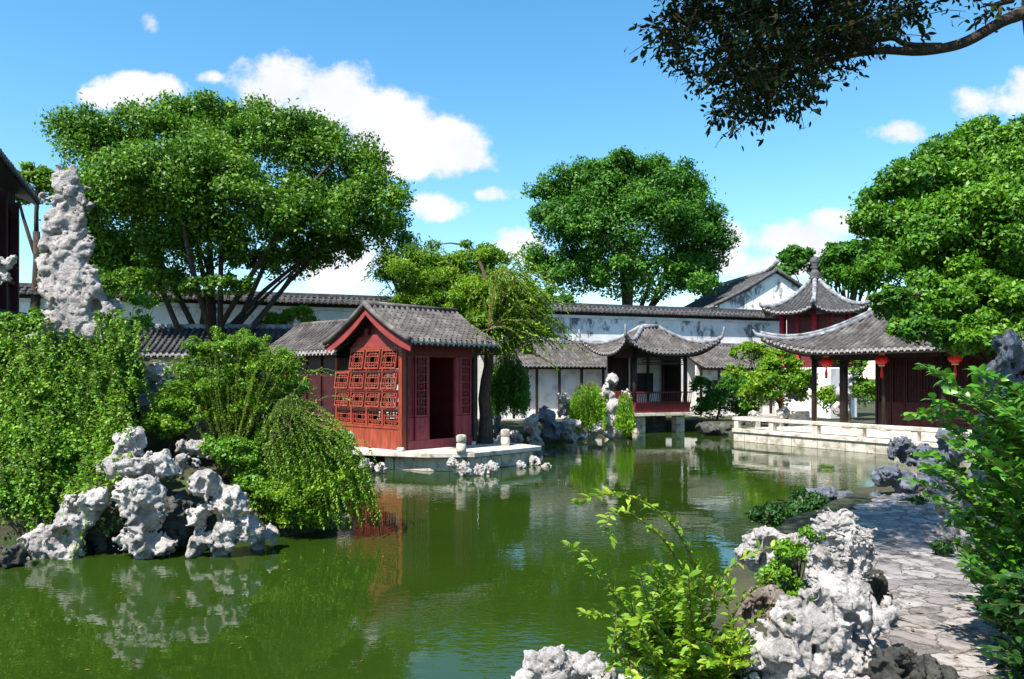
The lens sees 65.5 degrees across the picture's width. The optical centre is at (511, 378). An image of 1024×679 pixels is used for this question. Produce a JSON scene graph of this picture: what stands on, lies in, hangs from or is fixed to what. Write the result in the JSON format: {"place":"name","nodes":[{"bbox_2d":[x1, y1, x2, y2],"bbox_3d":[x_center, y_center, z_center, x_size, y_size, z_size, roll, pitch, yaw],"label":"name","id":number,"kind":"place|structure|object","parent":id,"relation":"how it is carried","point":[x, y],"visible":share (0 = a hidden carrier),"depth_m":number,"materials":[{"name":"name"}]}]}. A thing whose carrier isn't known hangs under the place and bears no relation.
{"place":"outdoors","nodes":[
{"label":"outdoors","id":0,"kind":"place"},
{"bbox_2d":[0,255,17,284],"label":"garden rock","id":1,"kind":"object","parent":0,"point":[7,263],"visible":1,"depth_m":12.14,"materials":[{"name":"stone"}]},
{"bbox_2d":[0,429,971,678],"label":"water","id":2,"kind":"structure","parent":0,"point":[465,577],"depth_m":10.04,"materials":[{"name":"green liquid"}]},
{"bbox_2d":[0,544,32,567],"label":"garden rock","id":3,"kind":"object","parent":2,"relation":"in","point":[14,555],"visible":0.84,"depth_m":10.53,"materials":[{"name":"stone"}]},
{"bbox_2d":[16,486,109,559],"bbox_3d":[-6.357,2.133,11.209,1.394,1.226,0.587,0,0,0],"label":"garden rock","id":4,"kind":"object","parent":2,"relation":"in","point":[42,541],"visible":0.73,"depth_m":11.09,"materials":[{"name":"stone"}]},
{"bbox_2d":[111,474,177,558],"bbox_3d":[-5.110,1.942,11.121,0.918,1.206,0.566,0,0,0],"label":"garden rock","id":5,"kind":"object","parent":2,"relation":"on","point":[140,502],"visible":1,"depth_m":10.99,"materials":[{"name":"stone"}]},
{"bbox_2d":[185,469,264,558],"bbox_3d":[-4.031,1.975,11.195,1.124,1.395,0.501,0,0,0],"label":"garden rock","id":6,"kind":"object","parent":2,"relation":"in","point":[230,503],"visible":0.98,"depth_m":11.12,"materials":[{"name":"stone"}]},
{"bbox_2d":[250,523,280,549],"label":"garden rock","id":7,"kind":"object","parent":2,"relation":"in","point":[271,532],"visible":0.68,"depth_m":11.64,"materials":[{"name":"stone"}]},
{"bbox_2d":[522,413,541,443],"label":"garden rock","id":8,"kind":"object","parent":2,"relation":"on","point":[530,422],"visible":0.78,"depth_m":29.91,"materials":[{"name":"stone"}]},
{"bbox_2d":[538,405,565,439],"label":"garden rock","id":9,"kind":"object","parent":2,"relation":"on","point":[553,429],"visible":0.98,"depth_m":30.41,"materials":[{"name":"grey stone"}]},
{"bbox_2d":[561,417,587,441],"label":"garden rock","id":10,"kind":"object","parent":2,"relation":"in","point":[570,435],"visible":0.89,"depth_m":31.31,"materials":[{"name":"stone"}]},
{"bbox_2d":[601,373,622,438],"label":"garden rock","id":11,"kind":"object","parent":2,"relation":"on","point":[612,379],"visible":0.83,"depth_m":32.34,"materials":[{"name":"stone"}]},
{"bbox_2d":[0,354,995,678],"bbox_3d":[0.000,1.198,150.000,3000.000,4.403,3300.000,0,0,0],"label":"ground","id":12,"kind":"structure","parent":0,"point":[12,532],"depth_m":12.11,"materials":[{"name":"soil"}]},
{"bbox_2d":[0,148,39,311],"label":"hall","id":13,"kind":"structure","parent":12,"relation":"on","point":[13,183],"depth_m":17.79,"materials":[{"name":"wood"}]},
{"bbox_2d":[15,161,54,314],"bbox_3d":[-20.288,-3.413,33.935,4.000,11.573,1.999,0,0,0],"label":"distant tree","id":14,"kind":"object","parent":12,"relation":"on","point":[37,177],"visible":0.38,"depth_m":33.75,"materials":[{"name":"green plant"}]},
{"bbox_2d":[35,164,117,345],"bbox_3d":[-7.100,-1.997,12.996,1.325,3.001,0.483,0,0,0],"label":"garden rock","id":15,"kind":"object","parent":12,"relation":"on","point":[71,292],"visible":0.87,"depth_m":12.87,"materials":[{"name":"grey stone"}]},
{"bbox_2d":[0,307,154,556],"bbox_3d":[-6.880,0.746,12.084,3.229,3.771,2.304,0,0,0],"label":"hanging vines","id":16,"kind":"object","parent":15,"relation":"hanging from","point":[106,367],"visible":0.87,"depth_m":12.22,"materials":[{"name":"green plant"}]},
{"bbox_2d":[83,487,127,552],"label":"garden rock","id":17,"kind":"object","parent":12,"relation":"on","point":[100,541],"visible":0.27,"depth_m":11.49,"materials":[{"name":"stone"}]},
{"bbox_2d":[113,293,159,354],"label":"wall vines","id":18,"kind":"object","parent":12,"relation":"on","point":[144,300],"depth_m":13.92,"materials":[{"name":"green plant"}]},
{"bbox_2d":[96,426,200,483],"bbox_3d":[-5.348,1.143,11.744,1.316,0.877,0.753,0,0,0],"label":"garden rock","id":19,"kind":"object","parent":12,"relation":"on","point":[162,464],"visible":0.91,"depth_m":11.56,"materials":[{"name":"stone"}]},
{"bbox_2d":[136,360,173,418],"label":"garden rock","id":20,"kind":"object","parent":12,"relation":"on","point":[155,376],"visible":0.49,"depth_m":13.50,"materials":[{"name":"stone"}]},
{"bbox_2d":[139,388,196,454],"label":"shrub","id":21,"kind":"object","parent":12,"relation":"on","point":[170,423],"visible":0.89,"depth_m":12.71,"materials":[{"name":"green plant"}]},
{"bbox_2d":[152,489,207,548],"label":"garden rock","id":22,"kind":"object","parent":12,"relation":"on","point":[177,505],"visible":0.34,"depth_m":11.57,"materials":[{"name":"stone"}]},
{"bbox_2d":[185,404,221,440],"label":"garden rock","id":23,"kind":"object","parent":12,"relation":"on","point":[203,423],"visible":0.26,"depth_m":13.35,"materials":[{"name":"stone"}]},
{"bbox_2d":[32,87,417,341],"bbox_3d":[-10.211,-4.471,29.040,13.356,13.721,8.648,0,0,-22],"label":"broad tree","id":24,"kind":"object","parent":12,"relation":"on","point":[184,179],"visible":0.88,"depth_m":28.09,"materials":[{"name":"green plant"}]},
{"bbox_2d":[149,326,302,437],"bbox_3d":[-4.706,0.522,13.164,2.589,2.778,1.482,0,0,0],"label":"leafy shrub","id":25,"kind":"object","parent":12,"relation":"on","point":[229,345],"visible":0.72,"depth_m":12.88,"materials":[{"name":"green plant"}]},
{"bbox_2d":[197,433,275,501],"bbox_3d":[-4.318,1.530,12.615,1.229,1.341,0.800,0,0,-14],"label":"creeping plant","id":26,"kind":"object","parent":12,"relation":"on","point":[253,471],"visible":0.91,"depth_m":12.41,"materials":[{"name":"green plant"}]},
{"bbox_2d":[133,324,349,423],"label":"corridor roof","id":27,"kind":"structure","parent":12,"relation":"on","point":[164,345],"depth_m":27.85,"materials":[{"name":"tile"}]},
{"bbox_2d":[177,420,329,499],"bbox_3d":[-4.575,1.896,13.670,3.057,2.343,1.345,0,0,0],"label":"garden rock","id":28,"kind":"object","parent":12,"relation":"on","point":[184,438],"visible":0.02,"depth_m":13.38,"materials":[{"name":"stone"}]},
{"bbox_2d":[123,329,353,477],"bbox_3d":[-4.574,0.473,13.176,4.158,2.544,1.513,0,0,16],"label":"leafy shrub","id":29,"kind":"object","parent":28,"relation":"on","point":[226,426],"visible":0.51,"depth_m":12.76,"materials":[{"name":"green plant"}]},
{"bbox_2d":[257,375,318,412],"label":"dark shrub","id":30,"kind":"object","parent":28,"relation":"on","point":[303,386],"visible":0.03,"depth_m":13.98,"materials":[{"name":"green plant"}]},
{"bbox_2d":[255,392,381,529],"bbox_3d":[-3.107,1.333,12.774,2.221,2.233,1.441,0,0,0],"label":"drooping shrub","id":31,"kind":"object","parent":28,"relation":"on","point":[294,424],"visible":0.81,"depth_m":12.47,"materials":[{"name":"green plant"}]},
{"bbox_2d":[259,304,316,323],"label":"corridor shrub","id":32,"kind":"object","parent":12,"relation":"on","point":[287,315],"visible":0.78,"depth_m":29.64,"materials":[{"name":"green plant"}]},
{"bbox_2d":[241,412,380,525],"bbox_3d":[-3.510,1.396,13.001,2.485,1.853,1.882,0,0,44],"label":"drooping shrub","id":33,"kind":"object","parent":12,"relation":"on","point":[258,493],"visible":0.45,"depth_m":12.42,"materials":[{"name":"green plant"}]},
{"bbox_2d":[266,301,502,450],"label":"waterside house","id":34,"kind":"structure","parent":12,"relation":"on","point":[427,356],"depth_m":23.27,"materials":[{"name":"red paint"}]},
{"bbox_2d":[348,350,364,369],"bbox_3d":[-4.503,-0.529,23.139,0.660,0.551,0.140,0,0,43],"label":"lattice window","id":35,"kind":"structure","parent":34,"relation":"in","point":[362,356],"depth_m":23.12,"materials":[{"name":"orange paint"}]},
{"bbox_2d":[349,372,364,388],"bbox_3d":[-4.500,0.062,23.143,0.660,0.492,0.130,0,0,43],"label":"lattice window","id":36,"kind":"structure","parent":34,"relation":"in","point":[352,376],"depth_m":23.12,"materials":[{"name":"orange paint"}]},
{"bbox_2d":[364,350,380,368],"bbox_3d":[-3.962,-0.529,22.634,0.660,0.551,0.140,0,0,43],"label":"lattice window","id":37,"kind":"structure","parent":34,"relation":"in","point":[366,362],"depth_m":22.61,"materials":[{"name":"orange paint"}]},
{"bbox_2d":[364,372,380,388],"bbox_3d":[-3.959,0.062,22.638,0.660,0.492,0.130,0,0,43],"label":"lattice window","id":38,"kind":"structure","parent":34,"relation":"in","point":[366,383],"depth_m":22.62,"materials":[{"name":"orange paint"}]},
{"bbox_2d":[380,349,397,368],"bbox_3d":[-3.414,-0.529,22.123,0.680,0.551,0.140,0,0,43],"label":"lattice window","id":39,"kind":"structure","parent":34,"relation":"in","point":[395,358],"depth_m":22.09,"materials":[{"name":"orange paint"}]},
{"bbox_2d":[380,371,397,388],"bbox_3d":[-3.410,0.062,22.127,0.680,0.492,0.130,0,0,43],"label":"lattice window","id":40,"kind":"structure","parent":34,"relation":"in","point":[395,381],"depth_m":22.10,"materials":[{"name":"orange paint"}]},
{"bbox_2d":[380,392,397,407],"bbox_3d":[-3.408,0.602,22.129,0.680,0.452,0.124,0,0,43],"label":"lattice window","id":41,"kind":"structure","parent":34,"relation":"in","point":[395,401],"depth_m":22.11,"materials":[{"name":"orange paint"}]},
{"bbox_2d":[408,356,413,440],"bbox_3d":[-2.822,0.555,22.105,0.059,2.350,0.230,0,0,43],"label":"door leaf","id":42,"kind":"structure","parent":34,"relation":"in","point":[410,359],"depth_m":22.10,"materials":[{"name":"red paint"}]},
{"bbox_2d":[414,356,427,439],"bbox_3d":[-2.540,0.555,22.335,0.059,2.350,0.470,0,0,43],"label":"door leaf","id":43,"kind":"structure","parent":34,"relation":"in","point":[420,423],"depth_m":22.32,"materials":[{"name":"red paint"}]},
{"bbox_2d":[457,358,460,434],"bbox_3d":[-1.574,0.555,23.444,0.059,2.350,0.170,0,0,43],"label":"door leaf","id":44,"kind":"structure","parent":34,"relation":"in","point":[458,359],"depth_m":23.43,"materials":[{"name":"red paint"}]},
{"bbox_2d":[461,358,471,435],"bbox_3d":[-1.366,0.555,23.667,0.059,2.350,0.420,0,0,43],"label":"door leaf","id":45,"kind":"structure","parent":34,"relation":"in","point":[466,420],"depth_m":23.67,"materials":[{"name":"red paint"}]},
{"bbox_2d":[19,283,778,418],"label":"garden wall","id":46,"kind":"structure","parent":12,"relation":"on","point":[599,322],"depth_m":43.21,"materials":[{"name":"paint"}]},
{"bbox_2d":[352,440,540,470],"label":"stone terrace","id":47,"kind":"structure","parent":12,"relation":"on","point":[436,459],"depth_m":21.75,"materials":[{"name":"stone"}]},
{"bbox_2d":[361,233,544,355],"bbox_3d":[-2.517,-3.556,30.875,7.738,5.594,9.393,0,0,0],"label":"tree","id":48,"kind":"object","parent":12,"relation":"on","point":[519,265],"visible":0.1,"depth_m":30.28,"materials":[{"name":"green plant"}]},
{"bbox_2d":[373,235,559,443],"bbox_3d":[-1.825,-1.377,27.615,4.419,7.597,7.983,0,0,-32],"label":"feathery tree","id":49,"kind":"object","parent":12,"relation":"on","point":[406,269],"visible":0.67,"depth_m":27.40,"materials":[{"name":"green plant"}]},
{"bbox_2d":[490,352,531,417],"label":"weeping shrub","id":50,"kind":"object","parent":12,"relation":"on","point":[510,383],"visible":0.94,"depth_m":27.05,"materials":[{"name":"green plant"}]},
{"bbox_2d":[465,263,591,371],"bbox_3d":[0.468,-1.929,25.218,4.219,3.538,5.820,0,0,0],"label":"light tree","id":51,"kind":"object","parent":12,"relation":"on","point":[500,291],"visible":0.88,"depth_m":24.33,"materials":[{"name":"green plant"}]},
{"bbox_2d":[539,285,576,302],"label":"wall tree","id":52,"kind":"object","parent":12,"relation":"on","point":[549,290],"visible":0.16,"depth_m":48.97,"materials":[{"name":"green plant"}]},
{"bbox_2d":[556,393,571,416],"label":"garden rock","id":53,"kind":"object","parent":12,"relation":"on","point":[564,405],"visible":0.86,"depth_m":32.90,"materials":[{"name":"stone"}]},
{"bbox_2d":[511,644,630,678],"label":"garden rock","id":54,"kind":"object","parent":12,"relation":"on","point":[552,662],"visible":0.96,"depth_m":4.93,"materials":[{"name":"white stone"}]},
{"bbox_2d":[568,380,607,432],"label":"weeping shrub","id":55,"kind":"object","parent":12,"relation":"on","point":[589,408],"visible":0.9,"depth_m":32.11,"materials":[{"name":"green plant"}]},
{"bbox_2d":[613,391,635,435],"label":"weeping shrub","id":56,"kind":"object","parent":12,"relation":"on","point":[625,421],"visible":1,"depth_m":32.11,"materials":[{"name":"green plant"}]},
{"bbox_2d":[517,145,741,305],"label":"round tree","id":57,"kind":"object","parent":12,"relation":"on","point":[589,204],"visible":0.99,"depth_m":52.13,"materials":[{"name":"green plant"}]},
{"bbox_2d":[578,324,724,432],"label":"water pavilion","id":58,"kind":"structure","parent":12,"relation":"on","point":[644,362],"depth_m":37.10,"materials":[{"name":"tile"}]},
{"bbox_2d":[607,355,628,402],"bbox_3d":[5.087,0.175,38.258,1.120,2.750,0.075,0,0,-22],"label":"rear door","id":59,"kind":"structure","parent":58,"relation":"in","point":[622,363],"depth_m":38.26,"materials":[{"name":"wood"}]},
{"bbox_2d":[637,373,652,393],"bbox_3d":[6.391,0.250,38.795,1.100,1.000,0.055,0,0,-22],"label":"rear window","id":60,"kind":"structure","parent":58,"relation":"in","point":[641,377],"depth_m":38.77,"materials":[{"name":"glass"}]},
{"bbox_2d":[560,486,789,678],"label":"arching shrub","id":61,"kind":"object","parent":12,"relation":"on","point":[688,645],"visible":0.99,"depth_m":4.66,"materials":[{"name":"green plant"}]},
{"bbox_2d":[688,374,759,420],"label":"garden bush","id":62,"kind":"object","parent":12,"relation":"on","point":[711,400],"visible":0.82,"depth_m":38.23,"materials":[{"name":"green plant"}]},
{"bbox_2d":[695,421,752,435],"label":"garden rock","id":63,"kind":"object","parent":12,"relation":"on","point":[712,428],"visible":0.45,"depth_m":34.76,"materials":[{"name":"stone"}]},
{"bbox_2d":[688,343,778,416],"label":"covered gallery","id":64,"kind":"object","parent":12,"relation":"on","point":[712,363],"visible":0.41,"depth_m":43.92,"materials":[{"name":"grey tile"}]},
{"bbox_2d":[684,258,802,333],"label":"gabled house","id":65,"kind":"structure","parent":12,"relation":"on","point":[769,285],"depth_m":49.98,"materials":[{"name":"paint"}]},
{"bbox_2d":[720,341,775,400],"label":"garden bush","id":66,"kind":"object","parent":12,"relation":"on","point":[758,349],"visible":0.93,"depth_m":38.71,"materials":[{"name":"green plant"}]},
{"bbox_2d":[735,378,773,410],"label":"garden bush","id":67,"kind":"object","parent":12,"relation":"on","point":[740,394],"visible":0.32,"depth_m":35.88,"materials":[{"name":"green plant"}]},
{"bbox_2d":[736,584,784,622],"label":"garden rock","id":68,"kind":"object","parent":12,"relation":"on","point":[764,598],"visible":0.68,"depth_m":5.84,"materials":[{"name":"stone"}]},
{"bbox_2d":[734,525,809,577],"bbox_3d":[2.058,1.377,6.303,0.605,0.437,0.308,0,0,0],"label":"garden rock","id":69,"kind":"object","parent":12,"relation":"on","point":[765,535],"visible":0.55,"depth_m":6.26,"materials":[{"name":"white stone"}]},
{"bbox_2d":[741,348,818,408],"bbox_3d":[11.278,0.528,33.487,3.188,3.754,1.990,0,0,0],"label":"garden bush","id":70,"kind":"object","parent":12,"relation":"on","point":[768,373],"visible":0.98,"depth_m":33.05,"materials":[{"name":"green plant"}]},
{"bbox_2d":[745,488,832,527],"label":"round bush","id":71,"kind":"object","parent":12,"relation":"on","point":[776,513],"visible":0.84,"depth_m":11.84,"materials":[{"name":"green plant"}]},
{"bbox_2d":[754,524,826,601],"bbox_3d":[2.097,1.551,6.007,0.560,0.899,0.362,0,0,0],"label":"creeper","id":72,"kind":"object","parent":12,"relation":"on","point":[795,584],"visible":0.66,"depth_m":5.95,"materials":[{"name":"green plant"}]},
{"bbox_2d":[773,243,815,281],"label":"distant tree","id":73,"kind":"object","parent":12,"relation":"on","point":[794,259],"visible":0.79,"depth_m":65.33,"materials":[{"name":"green plant"}]},
{"bbox_2d":[759,256,869,417],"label":"hexagonal pavilion","id":74,"kind":"structure","parent":12,"relation":"on","point":[814,302],"depth_m":41.85,"materials":[{"name":"grey paint"}]},
{"bbox_2d":[806,486,839,499],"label":"garden rock","id":75,"kind":"object","parent":12,"relation":"on","point":[831,493],"visible":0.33,"depth_m":12.29,"materials":[{"name":"grey stone"}]},
{"bbox_2d":[624,0,1023,150],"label":"overhanging tree","id":76,"kind":"object","parent":12,"relation":"on","point":[766,78],"visible":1,"depth_m":6.59,"materials":[{"name":"green plant"}]},
{"bbox_2d":[804,507,879,593],"bbox_3d":[2.066,1.088,5.003,0.469,0.564,0.213,0,0,0],"label":"garden rock","id":77,"kind":"object","parent":12,"relation":"on","point":[849,539],"visible":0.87,"depth_m":4.95,"materials":[{"name":"white stone"}]},
{"bbox_2d":[831,370,852,416],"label":"garden rock","id":78,"kind":"object","parent":12,"relation":"on","point":[835,408],"visible":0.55,"depth_m":35.88,"materials":[{"name":"stone"}]},
{"bbox_2d":[810,360,874,420],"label":"garden bush","id":79,"kind":"object","parent":12,"relation":"on","point":[861,386],"visible":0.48,"depth_m":38.65,"materials":[{"name":"green plant"}]},
{"bbox_2d":[800,239,885,320],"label":"distant tree","id":80,"kind":"object","parent":12,"relation":"on","point":[834,257],"visible":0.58,"depth_m":64.87,"materials":[{"name":"green plant"}]},
{"bbox_2d":[732,415,982,462],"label":"stone walkway","id":81,"kind":"structure","parent":12,"relation":"on","point":[776,432],"depth_m":28.29,"materials":[{"name":"stone"}]},
{"bbox_2d":[788,411,809,425],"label":"stone plinth","id":82,"kind":"structure","parent":81,"relation":"on","point":[799,415],"depth_m":32.97,"materials":[{"name":"stone"}]},
{"bbox_2d":[866,564,893,607],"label":"garden rock","id":83,"kind":"object","parent":12,"relation":"on","point":[879,585],"visible":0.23,"depth_m":5.22,"materials":[{"name":"stone"}]},
{"bbox_2d":[752,309,1023,438],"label":"waterside hall","id":84,"kind":"structure","parent":12,"relation":"on","point":[902,386],"depth_m":28.61,"materials":[{"name":"tile"}]},
{"bbox_2d":[878,359,891,424],"bbox_3d":[13.595,0.575,29.053,0.057,2.550,0.520,0,0,-30],"label":"door panel","id":85,"kind":"structure","parent":84,"relation":"in","point":[888,404],"depth_m":28.95,"materials":[{"name":"wood"}]},
{"bbox_2d":[892,359,905,425],"bbox_3d":[13.868,0.575,28.575,0.057,2.550,0.520,0,0,-30],"label":"door panel","id":86,"kind":"structure","parent":84,"relation":"in","point":[897,409],"depth_m":28.57,"materials":[{"name":"wood"}]},
{"bbox_2d":[906,358,919,426],"bbox_3d":[14.142,0.575,28.098,0.057,2.550,0.520,0,0,-30],"label":"door panel","id":87,"kind":"structure","parent":84,"relation":"in","point":[910,406],"depth_m":28.08,"materials":[{"name":"wood"}]},
{"bbox_2d":[920,358,934,427],"bbox_3d":[14.415,0.575,27.621,0.057,2.550,0.520,0,0,-30],"label":"door panel","id":88,"kind":"structure","parent":84,"relation":"in","point":[923,422],"depth_m":27.63,"materials":[{"name":"wood"}]},
{"bbox_2d":[935,358,950,427],"bbox_3d":[14.688,0.575,27.144,0.057,2.550,0.520,0,0,-30],"label":"door panel","id":89,"kind":"structure","parent":84,"relation":"in","point":[937,423],"depth_m":27.29,"materials":[{"name":"wood"}]},
{"bbox_2d":[951,357,966,428],"bbox_3d":[14.961,0.575,26.666,0.057,2.550,0.520,0,0,-30],"label":"door panel","id":90,"kind":"structure","parent":84,"relation":"in","point":[959,422],"depth_m":26.57,"materials":[{"name":"wood"}]},
{"bbox_2d":[871,462,918,493],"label":"garden rock","id":91,"kind":"object","parent":12,"relation":"on","point":[885,475],"visible":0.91,"depth_m":11.36,"materials":[{"name":"grey stone"}]},
{"bbox_2d":[887,435,931,466],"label":"garden rock","id":92,"kind":"object","parent":12,"relation":"on","point":[901,448],"visible":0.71,"depth_m":11.93,"materials":[{"name":"grey stone"}]},
{"bbox_2d":[865,645,960,678],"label":"garden rock","id":93,"kind":"object","parent":12,"relation":"on","point":[906,661],"visible":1,"depth_m":4.42,"materials":[{"name":"stone"}]},
{"bbox_2d":[903,484,957,556],"bbox_3d":[4.847,1.676,8.809,0.741,0.936,3.705,0,0,22],"label":"path fern","id":94,"kind":"object","parent":12,"relation":"on","point":[941,547],"visible":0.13,"depth_m":7.41,"materials":[{"name":"green plant"}]},
{"bbox_2d":[838,112,1023,377],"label":"tree","id":95,"kind":"object","parent":12,"relation":"on","point":[960,210],"visible":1,"depth_m":15.84,"materials":[{"name":"green plant"}]},
{"bbox_2d":[916,447,949,485],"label":"garden rock","id":96,"kind":"object","parent":12,"relation":"on","point":[920,474],"visible":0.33,"depth_m":11.58,"materials":[{"name":"grey stone"}]},
{"bbox_2d":[923,471,972,495],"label":"garden rock","id":97,"kind":"object","parent":12,"relation":"on","point":[941,482],"visible":0.27,"depth_m":10.93,"materials":[{"name":"grey stone"}]},
{"bbox_2d":[931,521,975,546],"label":"garden rock","id":98,"kind":"object","parent":12,"relation":"on","point":[949,533],"visible":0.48,"depth_m":7.85,"materials":[{"name":"stone"}]},
{"bbox_2d":[935,427,974,467],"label":"garden rock","id":99,"kind":"object","parent":12,"relation":"on","point":[943,448],"visible":0.44,"depth_m":12.17,"materials":[{"name":"grey stone"}]},
{"bbox_2d":[933,490,994,534],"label":"garden rock","id":100,"kind":"object","parent":12,"relation":"on","point":[938,511],"visible":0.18,"depth_m":8.20,"materials":[{"name":"stone"}]},
{"bbox_2d":[961,561,1023,678],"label":"glossy bush","id":101,"kind":"object","parent":12,"relation":"on","point":[1012,648],"visible":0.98,"depth_m":4.08,"materials":[{"name":"green plant"}]},
{"bbox_2d":[968,329,1023,483],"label":"garden rock","id":102,"kind":"object","parent":12,"relation":"on","point":[1008,346],"visible":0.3,"depth_m":9.58,"materials":[{"name":"grey stone"}]},
{"bbox_2d":[0,0,1023,378],"label":"sky","id":103,"kind":"structure","parent":0,"point":[470,100],"materials":[{"name":"blue"}]},
{"bbox_2d":[478,340,606,419],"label":"covered gallery","id":104,"kind":"object","parent":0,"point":[548,382],"visible":0.41,"depth_m":40.40,"materials":[{"name":"paint"}]},
{"bbox_2d":[811,491,1022,678],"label":"path","id":105,"kind":"structure","parent":0,"point":[910,569],"depth_m":6.09,"materials":[{"name":"grey stone"}]},
{"bbox_2d":[740,569,898,678],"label":"garden rock","id":106,"kind":"object","parent":105,"relation":"on","point":[815,641],"visible":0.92,"depth_m":4.66,"materials":[{"name":"white stone"}]},
{"bbox_2d":[898,363,1023,637],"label":"glossy bush","id":107,"kind":"object","parent":105,"relation":"on","point":[998,459],"visible":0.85,"depth_m":4.59,"materials":[{"name":"green plant"}]},
{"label":"garden rock","id":108,"kind":"object","parent":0,"visible":0},
{"bbox_2d":[175,439,214,459],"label":"garden rock","id":109,"kind":"object","parent":108,"relation":"on","point":[190,447],"visible":0.72,"depth_m":12.49,"materials":[{"name":"stone"}]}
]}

